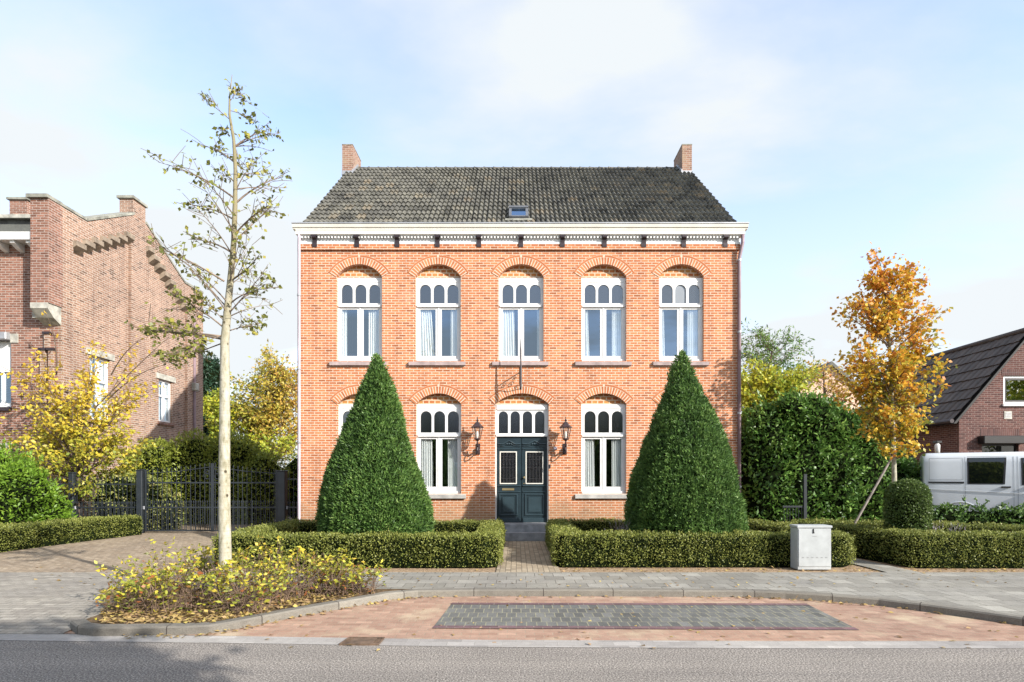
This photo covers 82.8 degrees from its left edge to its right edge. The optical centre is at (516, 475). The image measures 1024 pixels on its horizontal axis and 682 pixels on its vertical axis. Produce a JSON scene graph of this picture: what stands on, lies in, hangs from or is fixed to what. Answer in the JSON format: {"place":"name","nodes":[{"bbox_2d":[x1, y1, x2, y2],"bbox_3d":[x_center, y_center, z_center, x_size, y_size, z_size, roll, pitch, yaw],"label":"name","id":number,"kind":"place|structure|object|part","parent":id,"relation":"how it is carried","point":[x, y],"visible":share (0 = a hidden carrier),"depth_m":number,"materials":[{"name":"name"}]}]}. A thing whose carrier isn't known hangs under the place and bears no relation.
{"place":"outdoors","nodes":[
{"label":"outdoors","id":0,"kind":"place"},
{"bbox_2d":[0,193,203,517],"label":"gabled building","id":1,"kind":"structure","parent":0,"point":[79,277],"depth_m":20.14,"materials":[{"name":"brick"}]},
{"bbox_2d":[0,332,18,410],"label":"window","id":2,"kind":"structure","parent":1,"relation":"in","point":[5,346],"depth_m":18.63,"materials":[{"name":"white paint"}]},
{"bbox_2d":[86,347,114,424],"bbox_3d":[-14.724,-3.114,20.418,0.312,2.556,1.380,0,0,0],"label":"window","id":3,"kind":"structure","parent":1,"relation":"in","point":[111,357],"depth_m":20.65,"materials":[{"name":"white paint"}]},
{"bbox_2d":[156,372,175,425],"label":"window","id":4,"kind":"structure","parent":1,"relation":"in","point":[165,392],"depth_m":24.37,"materials":[{"name":"white paint"}]},
{"bbox_2d":[0,521,273,571],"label":"driveway","id":5,"kind":"structure","parent":0,"point":[81,556],"depth_m":12.85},
{"bbox_2d":[0,437,78,524],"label":"green bush","id":6,"kind":"object","parent":5,"relation":"on","point":[26,493],"visible":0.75,"depth_m":15.10,"materials":[{"name":"green plant"}]},
{"bbox_2d":[0,514,142,552],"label":"box hedge","id":7,"kind":"object","parent":5,"relation":"on","point":[28,535],"visible":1,"depth_m":14.70,"materials":[{"name":"green plant"}]},
{"bbox_2d":[68,472,76,516],"bbox_3d":[-13.295,0.804,17.400,0.206,1.832,0.171,0,0,0],"label":"gate post","id":8,"kind":"object","parent":5,"relation":"on","point":[71,476],"visible":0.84,"depth_m":17.33,"materials":[{"name":"metal"}]},
{"bbox_2d":[47,476,135,516],"bbox_3d":[-12.858,0.836,17.402,2.994,1.648,0.033,0,0,0],"label":"iron fence","id":9,"kind":"object","parent":8,"relation":"attached to","point":[93,507],"visible":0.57,"depth_m":17.39,"materials":[{"name":"metal"}]},
{"bbox_2d":[0,308,168,517],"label":"yellow shrub","id":10,"kind":"object","parent":5,"relation":"on","point":[76,440],"visible":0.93,"depth_m":17.68,"materials":[{"name":"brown plant"}]},
{"bbox_2d":[84,468,186,529],"bbox_3d":[-11.976,0.780,18.179,3.092,2.087,1.374,0,0,0],"label":"variegated bush","id":11,"kind":"object","parent":5,"relation":"on","point":[129,493],"visible":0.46,"depth_m":17.91,"materials":[{"name":"green plant"}]},
{"bbox_2d":[136,470,144,532],"bbox_3d":[-11.248,0.766,17.400,0.231,1.908,0.196,0,0,0],"label":"gate post","id":12,"kind":"object","parent":5,"relation":"on","point":[140,492],"visible":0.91,"depth_m":17.32,"materials":[{"name":"metal"}]},
{"bbox_2d":[145,462,276,531],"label":"driveway gate","id":13,"kind":"structure","parent":12,"relation":"attached to","point":[212,507],"depth_m":17.39,"materials":[{"name":"metal"}]},
{"bbox_2d":[108,425,295,524],"bbox_3d":[-11.352,-0.011,21.015,6.606,3.704,2.397,0,0,0],"label":"dark hedge","id":14,"kind":"object","parent":5,"relation":"on","point":[192,452],"visible":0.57,"depth_m":20.44,"materials":[{"name":"green plant"}]},
{"bbox_2d":[277,470,287,521],"bbox_3d":[-6.994,0.779,17.400,0.295,1.883,0.260,0,0,0],"label":"gate post","id":15,"kind":"object","parent":5,"relation":"on","point":[282,495],"visible":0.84,"depth_m":17.29,"materials":[{"name":"metal"}]},
{"bbox_2d":[287,472,296,519],"bbox_3d":[-6.416,0.759,17.402,0.908,1.801,0.033,0,0,0],"label":"iron fence","id":16,"kind":"object","parent":15,"relation":"attached to","point":[293,507],"visible":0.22,"depth_m":17.39,"materials":[{"name":"metal"}]},
{"bbox_2d":[87,589,407,623],"bbox_3d":[-3.503,1.724,7.790,4.016,0.001,2.142,0,0,0],"label":"planting bed","id":17,"kind":"object","parent":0,"point":[92,619],"visible":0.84,"depth_m":7.43,"materials":[{"name":"soil"}]},
{"bbox_2d":[87,576,169,619],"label":"shrub","id":18,"kind":"object","parent":17,"relation":"on","point":[121,596],"visible":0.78,"depth_m":7.31,"materials":[{"name":"yellow plant"}]},
{"bbox_2d":[94,560,180,602],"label":"shrub","id":19,"kind":"object","parent":17,"relation":"on","point":[127,574],"visible":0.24,"depth_m":7.85,"materials":[{"name":"yellow plant"}]},
{"bbox_2d":[114,555,196,595],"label":"shrub","id":20,"kind":"object","parent":17,"relation":"on","point":[144,568],"visible":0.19,"depth_m":8.27,"materials":[{"name":"yellow plant"}]},
{"bbox_2d":[120,553,225,614],"bbox_3d":[-4.392,1.406,7.410,1.250,0.746,0.834,0,0,24],"label":"shrub","id":21,"kind":"object","parent":17,"relation":"on","point":[166,593],"visible":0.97,"depth_m":7.33,"materials":[{"name":"yellow plant"}]},
{"bbox_2d":[136,536,216,595],"bbox_3d":[-4.890,1.320,8.350,1.176,0.883,0.791,0,0,0],"label":"shrub","id":22,"kind":"object","parent":17,"relation":"on","point":[186,562],"visible":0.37,"depth_m":8.33,"materials":[{"name":"yellow plant"}]},
{"bbox_2d":[160,557,242,610],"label":"shrub","id":23,"kind":"object","parent":17,"relation":"on","point":[193,586],"visible":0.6,"depth_m":7.52,"materials":[{"name":"yellow plant"}]},
{"bbox_2d":[123,77,291,598],"bbox_3d":[-4.277,-1.916,8.046,2.225,7.345,1.906,0,0,-16],"label":"street tree","id":24,"kind":"object","parent":17,"relation":"on","point":[224,524],"visible":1,"depth_m":8.02,"materials":[{"name":"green plant"}]},
{"bbox_2d":[183,543,250,594],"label":"shrub","id":25,"kind":"object","parent":17,"relation":"on","point":[208,566],"visible":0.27,"depth_m":8.47,"materials":[{"name":"yellow plant"}]},
{"bbox_2d":[188,559,266,610],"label":"shrub","id":26,"kind":"object","parent":17,"relation":"on","point":[229,574],"visible":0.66,"depth_m":7.49,"materials":[{"name":"yellow plant"}]},
{"bbox_2d":[196,573,287,614],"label":"shrub","id":27,"kind":"object","parent":17,"relation":"on","point":[256,599],"visible":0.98,"depth_m":7.25,"materials":[{"name":"yellow plant"}]},
{"bbox_2d":[214,542,289,592],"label":"shrub","id":28,"kind":"object","parent":17,"relation":"on","point":[245,557],"visible":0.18,"depth_m":8.38,"materials":[{"name":"yellow plant"}]},
{"bbox_2d":[219,558,313,605],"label":"shrub","id":29,"kind":"object","parent":17,"relation":"on","point":[280,578],"visible":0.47,"depth_m":7.89,"materials":[{"name":"yellow plant"}]},
{"bbox_2d":[237,534,314,593],"bbox_3d":[-3.580,1.301,8.522,0.950,0.884,0.856,0,0,41],"label":"shrub","id":30,"kind":"object","parent":17,"relation":"on","point":[265,554],"visible":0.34,"depth_m":8.48,"materials":[{"name":"yellow plant"}]},
{"bbox_2d":[257,546,330,599],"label":"shrub","id":31,"kind":"object","parent":17,"relation":"on","point":[301,592],"visible":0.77,"depth_m":8.17,"materials":[{"name":"yellow plant"}]},
{"bbox_2d":[285,548,345,592],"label":"shrub","id":32,"kind":"object","parent":17,"relation":"on","point":[313,553],"visible":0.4,"depth_m":8.50,"materials":[{"name":"yellow plant"}]},
{"bbox_2d":[296,546,365,596],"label":"shrub","id":33,"kind":"object","parent":17,"relation":"on","point":[330,571],"visible":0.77,"depth_m":8.35,"materials":[{"name":"yellow plant"}]},
{"bbox_2d":[311,558,375,592],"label":"shrub","id":34,"kind":"object","parent":17,"relation":"on","point":[345,570],"visible":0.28,"depth_m":8.63,"materials":[{"name":"yellow plant"}]},
{"bbox_2d":[333,559,391,594],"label":"shrub","id":35,"kind":"object","parent":17,"relation":"on","point":[375,573],"visible":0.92,"depth_m":8.44,"materials":[{"name":"yellow plant"}]},
{"bbox_2d":[0,633,1023,681],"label":"road","id":36,"kind":"structure","parent":0,"point":[61,661],"depth_m":5.63,"materials":[{"name":"grey asphalt"}]},
{"bbox_2d":[0,572,203,633],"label":"crossing","id":37,"kind":"object","parent":36,"relation":"on","point":[48,605],"visible":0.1,"depth_m":8.11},
{"bbox_2d":[0,634,1023,647],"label":"gutter band","id":38,"kind":"object","parent":36,"relation":"on","point":[573,643],"visible":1,"depth_m":6.32,"materials":[{"name":"grey concrete"}]},
{"bbox_2d":[339,637,384,645],"bbox_3d":[-1.686,1.810,6.356,0.436,0.020,0.274,0,0,0],"label":"drain cover","id":39,"kind":"object","parent":38,"relation":"on","point":[365,641],"visible":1,"depth_m":6.32,"materials":[{"name":"metal"}]},
{"bbox_2d":[70,588,1023,635],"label":"kerb","id":40,"kind":"structure","parent":36,"relation":"on","point":[84,627],"depth_m":8.05,"materials":[{"name":"concrete"}]},
{"bbox_2d":[0,0,1023,469],"label":"sky","id":41,"kind":"structure","parent":0,"point":[829,128],"materials":[{"name":"blue"}]},
{"bbox_2d":[291,144,748,540],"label":"brick house","id":42,"kind":"structure","parent":0,"point":[602,295],"depth_m":15.82,"materials":[{"name":"brick"}]},
{"bbox_2d":[330,384,359,433],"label":"window","id":43,"kind":"structure","parent":42,"relation":"in","point":[344,407],"depth_m":15.92,"materials":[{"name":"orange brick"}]},
{"bbox_2d":[329,255,389,365],"bbox_3d":[-4.281,-4.512,15.897,1.682,3.016,0.305,0,0,0],"label":"window","id":44,"kind":"structure","parent":42,"relation":"in","point":[359,287],"depth_m":15.93,"materials":[{"name":"white paint"}]},
{"bbox_2d":[408,255,467,365],"bbox_3d":[-2.132,-4.512,15.897,1.680,3.016,0.305,0,0,0],"label":"window","id":45,"kind":"structure","parent":42,"relation":"in","point":[438,288],"depth_m":15.93,"materials":[{"name":"white paint"}]},
{"bbox_2d":[408,384,468,497],"bbox_3d":[-2.118,-0.943,15.897,1.642,3.113,0.305,0,0,0],"label":"window","id":46,"kind":"structure","parent":42,"relation":"in","point":[438,415],"depth_m":15.93,"materials":[{"name":"white paint"}]},
{"bbox_2d":[471,417,483,453],"bbox_3d":[-1.014,-1.079,15.567,0.327,1.005,0.488,0,0,21],"label":"wall lantern","id":47,"kind":"object","parent":42,"relation":"attached to","point":[477,424],"depth_m":15.48,"materials":[{"name":"paint"}]},
{"bbox_2d":[497,437,520,521],"bbox_3d":[-0.199,0.102,15.954,0.677,2.349,0.092,0,0,0],"label":"door","id":48,"kind":"structure","parent":42,"relation":"in","point":[508,448],"depth_m":15.95,"materials":[{"name":"paint"}]},
{"bbox_2d":[520,343,521,389],"bbox_3d":[0.121,-2.981,15.544,0.064,1.282,0.552,0,0,0],"label":"sign bracket","id":49,"kind":"object","parent":42,"relation":"attached to","point":[520,367],"visible":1,"depth_m":15.28,"materials":[{"name":"metal"}]},
{"bbox_2d":[491,255,550,365],"bbox_3d":[0.131,-4.512,15.897,1.668,3.016,0.305,0,0,0],"label":"window","id":50,"kind":"structure","parent":42,"relation":"in","point":[520,287],"depth_m":15.93,"materials":[{"name":"white paint"}]},
{"bbox_2d":[522,437,546,521],"bbox_3d":[0.500,0.102,15.940,0.694,2.349,0.120,0,0,0],"label":"door","id":51,"kind":"structure","parent":42,"relation":"in","point":[534,449],"depth_m":15.95,"materials":[{"name":"paint"}]},
{"bbox_2d":[559,417,571,453],"bbox_3d":[1.348,-1.079,15.567,0.327,1.005,0.488,0,0,21],"label":"wall lantern","id":52,"kind":"object","parent":42,"relation":"attached to","point":[565,424],"depth_m":15.48,"materials":[{"name":"paint"}]},
{"bbox_2d":[574,255,633,365],"bbox_3d":[2.388,-4.512,15.897,1.668,3.016,0.305,0,0,0],"label":"window","id":53,"kind":"structure","parent":42,"relation":"in","point":[603,288],"depth_m":15.93,"materials":[{"name":"white paint"}]},
{"bbox_2d":[574,384,633,497],"bbox_3d":[2.387,-0.943,15.897,1.640,3.113,0.305,0,0,0],"label":"window","id":54,"kind":"structure","parent":42,"relation":"in","point":[603,416],"depth_m":15.93,"materials":[{"name":"white paint"}]},
{"bbox_2d":[651,255,711,365],"bbox_3d":[4.502,-4.512,15.897,1.662,3.016,0.304,0,0,0],"label":"window","id":55,"kind":"structure","parent":42,"relation":"in","point":[672,277],"depth_m":15.93,"materials":[{"name":"white paint"}]},
{"bbox_2d":[652,388,710,403],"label":"window","id":56,"kind":"structure","parent":42,"relation":"in","point":[657,396],"depth_m":15.81,"materials":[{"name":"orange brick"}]},
{"bbox_2d":[496,541,560,571],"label":"path","id":57,"kind":"structure","parent":0,"point":[526,556],"depth_m":12.07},
{"bbox_2d":[65,596,1023,640],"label":"parking bay","id":58,"kind":"object","parent":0,"point":[396,618],"visible":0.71,"depth_m":6.90,"materials":[{"name":"brown brick"}]},
{"bbox_2d":[34,565,1021,650],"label":"fallen leaves","id":59,"kind":"object","parent":58,"relation":"on","point":[141,619],"visible":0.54,"depth_m":7.43,"materials":[{"name":"yellow plant"}]},
{"bbox_2d":[435,604,851,629],"bbox_3d":[1.557,1.812,7.548,5.109,0.001,1.460,0,0,0],"label":"bay inset","id":60,"kind":"object","parent":58,"relation":"on","point":[644,615],"visible":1,"depth_m":7.47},
{"bbox_2d":[433,603,858,629],"bbox_3d":[1.557,1.808,7.548,5.109,0.001,1.460,0,0,0],"label":"bay border","id":61,"kind":"object","parent":58,"relation":"on","point":[662,627],"visible":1,"depth_m":6.96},
{"bbox_2d":[170,572,1023,615],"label":"pavement","id":62,"kind":"structure","parent":0,"point":[989,592],"depth_m":9.36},
{"bbox_2d":[194,541,1023,571],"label":"yard soil","id":63,"kind":"structure","parent":0,"point":[583,569],"depth_m":10.78,"materials":[{"name":"brown soil"}]},
{"bbox_2d":[203,351,231,439],"bbox_3d":[-21.413,-3.414,39.979,4.034,10.269,3.963,0,0,-34],"label":"conifer","id":64,"kind":"object","parent":63,"relation":"on","point":[211,373],"visible":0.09,"depth_m":39.26,"materials":[{"name":"green plant"}]},
{"bbox_2d":[203,387,296,461],"bbox_3d":[-16.547,-1.896,36.224,7.438,7.236,3.070,0,0,0],"label":"yellow green tree","id":65,"kind":"object","parent":63,"relation":"on","point":[210,403],"visible":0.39,"depth_m":35.70,"materials":[{"name":"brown plant"}]},
{"bbox_2d":[213,339,296,463],"bbox_3d":[-15.889,-3.496,37.184,6.674,10.438,4.672,0,0,0],"label":"autumn tree","id":66,"kind":"object","parent":63,"relation":"on","point":[275,403],"visible":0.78,"depth_m":36.53,"materials":[{"name":"yellow plant"}]},
{"bbox_2d":[281,448,296,518],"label":"fine leaved bush","id":67,"kind":"object","parent":63,"relation":"on","point":[292,464],"visible":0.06,"depth_m":21.69,"materials":[{"name":"green plant"}]},
{"bbox_2d":[209,516,506,568],"bbox_3d":[-3.082,1.377,12.877,5.743,0.750,4.285,0,0,0],"label":"box hedge","id":68,"kind":"object","parent":63,"relation":"on","point":[471,543],"visible":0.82,"depth_m":10.90,"materials":[{"name":"green plant"}]},
{"bbox_2d":[314,352,435,536],"bbox_3d":[-2.969,-0.441,12.349,2.535,4.377,2.510,0,0,0],"label":"yew cone","id":69,"kind":"object","parent":63,"relation":"on","point":[373,480],"visible":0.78,"depth_m":11.68,"materials":[{"name":"green plant"}]},
{"bbox_2d":[604,519,630,533],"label":"lavender","id":70,"kind":"object","parent":63,"relation":"on","point":[621,527],"visible":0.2,"depth_m":12.20,"materials":[{"name":"green plant"}]},
{"bbox_2d":[623,349,748,536],"bbox_3d":[3.593,-0.467,12.347,2.608,4.460,2.652,0,0,0],"label":"yew cone","id":71,"kind":"object","parent":63,"relation":"on","point":[684,475],"visible":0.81,"depth_m":11.60,"materials":[{"name":"green plant"}]},
{"bbox_2d":[544,516,856,567],"bbox_3d":[3.608,1.369,12.948,5.954,0.763,4.244,0,0,0],"label":"box hedge","id":72,"kind":"object","parent":63,"relation":"on","point":[573,542],"visible":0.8,"depth_m":10.98,"materials":[{"name":"green plant"}]},
{"bbox_2d":[741,318,819,377],"bbox_3d":[9.847,-2.154,21.933,3.462,7.752,1.934,0,0,0],"label":"feathery tree","id":73,"kind":"object","parent":63,"relation":"on","point":[770,353],"visible":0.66,"depth_m":21.81,"materials":[{"name":"green plant"}]},
{"bbox_2d":[741,353,821,416],"bbox_3d":[9.042,-1.353,20.581,3.796,6.147,2.089,0,0,0],"label":"yellow bush tree","id":74,"kind":"object","parent":63,"relation":"on","point":[766,383],"visible":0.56,"depth_m":20.15,"materials":[{"name":"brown plant"}]},
{"bbox_2d":[782,474,806,521],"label":"side gate","id":75,"kind":"structure","parent":63,"relation":"on","point":[804,499],"depth_m":16.17,"materials":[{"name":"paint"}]},
{"bbox_2d":[789,524,831,569],"bbox_3d":[5.460,1.315,10.759,0.649,0.811,0.322,0,0,0],"label":"utility cabinet","id":76,"kind":"object","parent":63,"relation":"on","point":[810,546],"visible":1,"depth_m":10.61,"materials":[{"name":"metal"}]},
{"bbox_3d":[5.460,1.314,10.610,0.585,0.692,0.024,0,0,0],"label":"door","id":77,"kind":"part","parent":76,"relation":"part of","materials":[{"name":"paint"}]},
{"bbox_2d":[741,387,920,525],"bbox_3d":[9.651,-0.257,17.542,7.347,4.785,3.007,0,0,-13],"label":"laurel hedge","id":78,"kind":"object","parent":63,"relation":"on","point":[789,440],"visible":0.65,"depth_m":16.70,"materials":[{"name":"green plant"}]},
{"bbox_2d":[854,453,894,523],"bbox_3d":[8.340,0.582,13.765,1.559,2.305,0.052,0,0,-13],"label":"tree stake","id":79,"kind":"object","parent":63,"relation":"on","point":[872,492],"visible":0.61,"depth_m":13.78,"materials":[{"name":"grey wood"}]},
{"bbox_2d":[824,241,957,482],"bbox_3d":[9.008,-1.965,14.058,2.760,7.371,2.328,0,0,0],"label":"golden maple","id":80,"kind":"object","parent":63,"relation":"on","point":[884,418],"visible":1,"depth_m":13.82,"materials":[{"name":"orange plant"}]},
{"bbox_2d":[881,478,933,531],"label":"round topiary","id":81,"kind":"object","parent":63,"relation":"on","point":[907,503],"visible":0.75,"depth_m":11.73,"materials":[{"name":"green plant"}]},
{"bbox_2d":[791,517,1023,567],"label":"box hedge","id":82,"kind":"object","parent":63,"relation":"on","point":[984,545],"visible":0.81,"depth_m":10.95,"materials":[{"name":"green plant"}]},
{"bbox_2d":[927,519,966,534],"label":"lavender","id":83,"kind":"object","parent":63,"relation":"on","point":[956,528],"visible":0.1,"depth_m":11.66,"materials":[{"name":"green plant"}]},
{"bbox_2d":[930,495,1023,526],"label":"ivy hedge","id":84,"kind":"object","parent":63,"relation":"on","point":[948,512],"visible":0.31,"depth_m":13.75,"materials":[{"name":"green plant"}]},
{"bbox_2d":[800,361,858,408],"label":"peach house","id":85,"kind":"structure","parent":0,"point":[833,364],"depth_m":40.00,"materials":[{"name":"orange stone"}]},
{"bbox_2d":[851,558,915,571],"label":"side path","id":86,"kind":"structure","parent":0,"point":[877,566],"depth_m":11.01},
{"bbox_2d":[859,328,1023,464],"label":"dark brick house","id":87,"kind":"structure","parent":0,"point":[979,407],"depth_m":19.09,"materials":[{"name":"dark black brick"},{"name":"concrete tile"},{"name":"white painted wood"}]},
{"bbox_2d":[933,441,941,452],"bbox_3d":[13.703,-0.940,18.887,0.195,0.400,0.225,0,0,0],"label":"outdoor lamp","id":88,"kind":"object","parent":87,"relation":"attached to","point":[937,447],"visible":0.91,"depth_m":18.80,"materials":[{"name":"white paint"}]},
{"bbox_2d":[978,429,1023,451],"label":"window","id":89,"kind":"structure","parent":87,"relation":"in","point":[992,440],"depth_m":18.99,"materials":[{"name":"black plastic"}]},
{"bbox_2d":[1002,369,1023,405],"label":"window","id":90,"kind":"structure","parent":87,"relation":"in","point":[1013,379],"depth_m":19.05,"materials":[{"name":"white paint"}]},
{"label":"van parking","id":91,"kind":"structure","parent":0,"visible":0},
{"bbox_2d":[796,354,855,403],"bbox_3d":[12.947,-1.672,24.038,2.677,6.786,1.571,0,0,0],"label":"reddish tree","id":92,"kind":"object","parent":91,"relation":"on","point":[830,383],"visible":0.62,"depth_m":23.86,"materials":[{"name":"brown plant"}]},
{"bbox_2d":[919,452,1023,512],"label":"parked van","id":93,"kind":"object","parent":91,"relation":"on","point":[995,478],"visible":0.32,"depth_m":15.92,"materials":[{"name":"white paint"}]},
{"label":"side window","id":94,"kind":"part","parent":93,"relation":"part of","materials":[{"name":"black glass"}]},
{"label":"cab window","id":95,"kind":"part","parent":93,"relation":"part of","materials":[{"name":"black glass"}]}
]}

